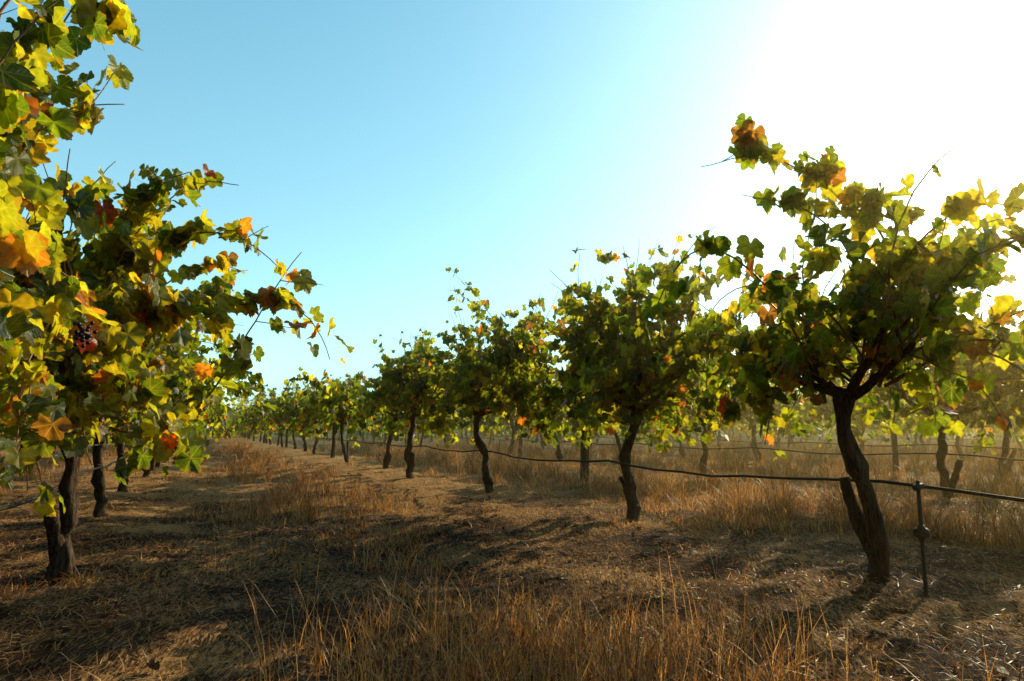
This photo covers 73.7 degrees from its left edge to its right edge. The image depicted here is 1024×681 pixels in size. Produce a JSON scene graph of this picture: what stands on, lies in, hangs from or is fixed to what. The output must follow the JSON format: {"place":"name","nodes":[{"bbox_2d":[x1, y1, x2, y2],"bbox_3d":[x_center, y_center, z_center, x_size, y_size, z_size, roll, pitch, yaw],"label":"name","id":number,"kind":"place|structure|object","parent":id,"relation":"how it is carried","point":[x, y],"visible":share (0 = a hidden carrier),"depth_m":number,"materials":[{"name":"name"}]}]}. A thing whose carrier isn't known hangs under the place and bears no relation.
{"place":"outdoors","nodes":[
{"label":"outdoors","id":0,"kind":"place"},
{"bbox_2d":[285,429,287,446],"bbox_3d":[-8.504,3.456,25.787,0.107,1.352,0.092,0,-7,0],"label":"trellis post","id":1,"kind":"object","parent":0,"point":[286,442],"visible":0.35,"depth_m":25.72,"materials":[{"name":"wood"}]},
{"bbox_2d":[332,423,335,456],"bbox_3d":[-4.397,2.296,16.853,0.105,1.352,0.092,0,-7,0],"label":"trellis post","id":2,"kind":"object","parent":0,"point":[333,429],"visible":0.21,"depth_m":16.82,"materials":[{"name":"wood"}]},
{"bbox_2d":[0,430,1023,680],"bbox_3d":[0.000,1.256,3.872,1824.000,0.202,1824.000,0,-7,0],"label":"ground","id":3,"kind":"structure","parent":0,"point":[216,638],"depth_m":3.51,"materials":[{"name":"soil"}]},
{"bbox_2d":[0,0,142,420],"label":"grape vine","id":4,"kind":"object","parent":3,"relation":"on","point":[31,116],"visible":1,"depth_m":2.15,"materials":[{"name":"green plant"}]},
{"bbox_2d":[0,280,268,517],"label":"grape vine","id":5,"kind":"object","parent":3,"relation":"on","point":[97,481],"visible":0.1,"depth_m":5.71,"materials":[{"name":"green plant"}]},
{"bbox_2d":[26,314,253,491],"bbox_3d":[-4.370,0.772,8.057,2.431,2.197,3.158,3,-8,-24],"label":"grape vine","id":6,"kind":"object","parent":3,"relation":"on","point":[203,349],"visible":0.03,"depth_m":8.14,"materials":[{"name":"green plant"}]},
{"bbox_2d":[150,441,154,470],"bbox_3d":[-5.907,1.562,11.267,0.106,1.353,0.094,0,-7,0],"label":"trellis post","id":7,"kind":"object","parent":3,"relation":"on","point":[152,464],"visible":0.12,"depth_m":11.18,"materials":[{"name":"brown wood"}]},
{"bbox_2d":[0,443,112,464],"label":"trellis wire","id":8,"kind":"object","parent":7,"relation":"attached to","point":[53,455],"visible":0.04,"depth_m":3.49,"materials":[{"name":"grey metal"}]},
{"bbox_2d":[0,447,149,510],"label":"drip irrigation hose","id":9,"kind":"object","parent":7,"relation":"attached to","point":[7,507],"visible":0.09,"depth_m":2.97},
{"bbox_2d":[0,149,354,582],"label":"grape vine","id":10,"kind":"object","parent":3,"relation":"on","point":[109,372],"visible":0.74,"depth_m":3.16,"materials":[{"name":"green plant"}]},
{"bbox_2d":[353,325,503,478],"bbox_3d":[-1.196,0.850,10.191,2.098,2.600,3.370,3,-8,-24],"label":"grape vine","id":11,"kind":"object","parent":3,"relation":"on","point":[406,382],"visible":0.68,"depth_m":9.68,"materials":[{"name":"green plant"}]},
{"bbox_2d":[406,267,571,492],"bbox_3d":[-0.227,0.518,7.934,1.890,2.675,3.195,3,-8,-24],"label":"grape vine","id":12,"kind":"object","parent":3,"relation":"on","point":[505,376],"visible":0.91,"depth_m":7.36,"materials":[{"name":"green plant"}]},
{"bbox_2d":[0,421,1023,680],"bbox_3d":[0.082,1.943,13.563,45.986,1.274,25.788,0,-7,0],"label":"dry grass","id":13,"kind":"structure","parent":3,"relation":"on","point":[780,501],"depth_m":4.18,"materials":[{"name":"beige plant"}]},
{"bbox_2d":[0,332,1023,477],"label":"distant vine rows","id":14,"kind":"object","parent":3,"relation":"on","point":[336,401],"visible":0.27,"depth_m":14.21,"materials":[{"name":"green plant"}]},
{"bbox_2d":[0,473,1023,680],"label":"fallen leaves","id":15,"kind":"object","parent":3,"relation":"on","point":[152,663],"visible":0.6,"depth_m":2.81,"materials":[{"name":"brown plant"}]},
{"bbox_2d":[13,387,1023,437],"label":"distant trees","id":16,"kind":"object","parent":3,"relation":"on","point":[235,412],"visible":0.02,"depth_m":54.97,"materials":[{"name":"green plant"}]},
{"bbox_2d":[518,411,521,455],"bbox_3d":[0.197,2.255,16.419,0.106,1.352,0.091,0,-7,0],"label":"trellis post","id":17,"kind":"object","parent":3,"relation":"on","point":[520,443],"visible":0.3,"depth_m":16.35,"materials":[{"name":"brown wood"}]},
{"bbox_2d":[345,433,1023,460],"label":"drip irrigation hose","id":18,"kind":"object","parent":17,"relation":"attached to","point":[805,452],"visible":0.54,"depth_m":8.53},
{"bbox_2d":[356,430,1023,441],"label":"trellis wire","id":19,"kind":"object","parent":17,"relation":"attached to","point":[812,439],"visible":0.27,"depth_m":7.58,"materials":[{"name":"grey metal"}]},
{"bbox_2d":[742,406,990,413],"bbox_3d":[-2.878,2.769,23.224,0.004,0.047,44.950,3,-8,-24],"label":"trellis wire","id":20,"kind":"object","parent":17,"relation":"attached to","point":[856,411],"visible":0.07,"depth_m":8.42,"materials":[{"name":"grey metal"}]},
{"bbox_2d":[580,417,588,484],"bbox_3d":[0.994,1.489,9.386,0.132,1.204,0.124,0,-7,0],"label":"trellis post","id":21,"kind":"object","parent":3,"relation":"on","point":[584,452],"visible":0.34,"depth_m":9.33,"materials":[{"name":"brown wood"}]},
{"bbox_2d":[504,226,801,521],"bbox_3d":[1.091,0.344,5.852,2.086,2.500,3.210,1,-7,-11],"label":"grape vine","id":22,"kind":"object","parent":3,"relation":"on","point":[612,357],"visible":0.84,"depth_m":5.38,"materials":[{"name":"green plant"}]},
{"bbox_2d":[634,113,1023,581],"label":"grape vine","id":23,"kind":"object","parent":3,"relation":"on","point":[926,274],"visible":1,"depth_m":3.25,"materials":[{"name":"green plant"}]},
{"bbox_2d":[888,400,898,471],"bbox_3d":[6.512,1.670,11.640,0.104,1.353,0.094,0,-7,0],"label":"trellis post","id":24,"kind":"object","parent":3,"relation":"on","point":[894,448],"visible":0.43,"depth_m":11.59,"materials":[{"name":"brown wood"}]},
{"bbox_2d":[347,378,1023,418],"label":"trellis wire","id":25,"kind":"object","parent":24,"relation":"attached to","point":[782,392],"visible":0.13,"depth_m":4.39,"materials":[{"name":"grey metal"}]},
{"bbox_2d":[379,432,1023,449],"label":"drip irrigation hose","id":26,"kind":"object","parent":24,"relation":"attached to","point":[828,443],"visible":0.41,"depth_m":12.04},
{"bbox_2d":[458,430,1007,436],"bbox_3d":[0.489,3.293,24.703,0.004,0.048,44.950,3,-8,-24],"label":"trellis wire","id":27,"kind":"object","parent":24,"relation":"attached to","point":[824,434],"visible":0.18,"depth_m":12.97,"materials":[{"name":"grey metal"}]},
{"bbox_2d":[804,291,1023,498],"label":"grape vine","id":28,"kind":"object","parent":3,"relation":"on","point":[904,412],"visible":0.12,"depth_m":7.08,"materials":[{"name":"green plant"}]},
{"bbox_2d":[912,480,929,596],"bbox_3d":[1.810,0.897,3.010,0.056,0.550,0.048,0,-7,0],"label":"irrigation stake","id":29,"kind":"object","parent":3,"relation":"on","point":[921,532],"visible":0.97,"depth_m":3.00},
{"bbox_2d":[258,433,1023,501],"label":"drip irrigation hose","id":30,"kind":"object","parent":29,"relation":"attached to","point":[893,483],"visible":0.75,"depth_m":3.97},
{"bbox_2d":[919,272,1023,454],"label":"grape vine","id":31,"kind":"object","parent":3,"relation":"on","point":[997,371],"visible":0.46,"depth_m":6.22,"materials":[{"name":"green plant"}]},
{"bbox_2d":[0,0,1023,428],"label":"sky","id":32,"kind":"structure","parent":0,"point":[391,145],"materials":[{"name":"blue"}]}
]}

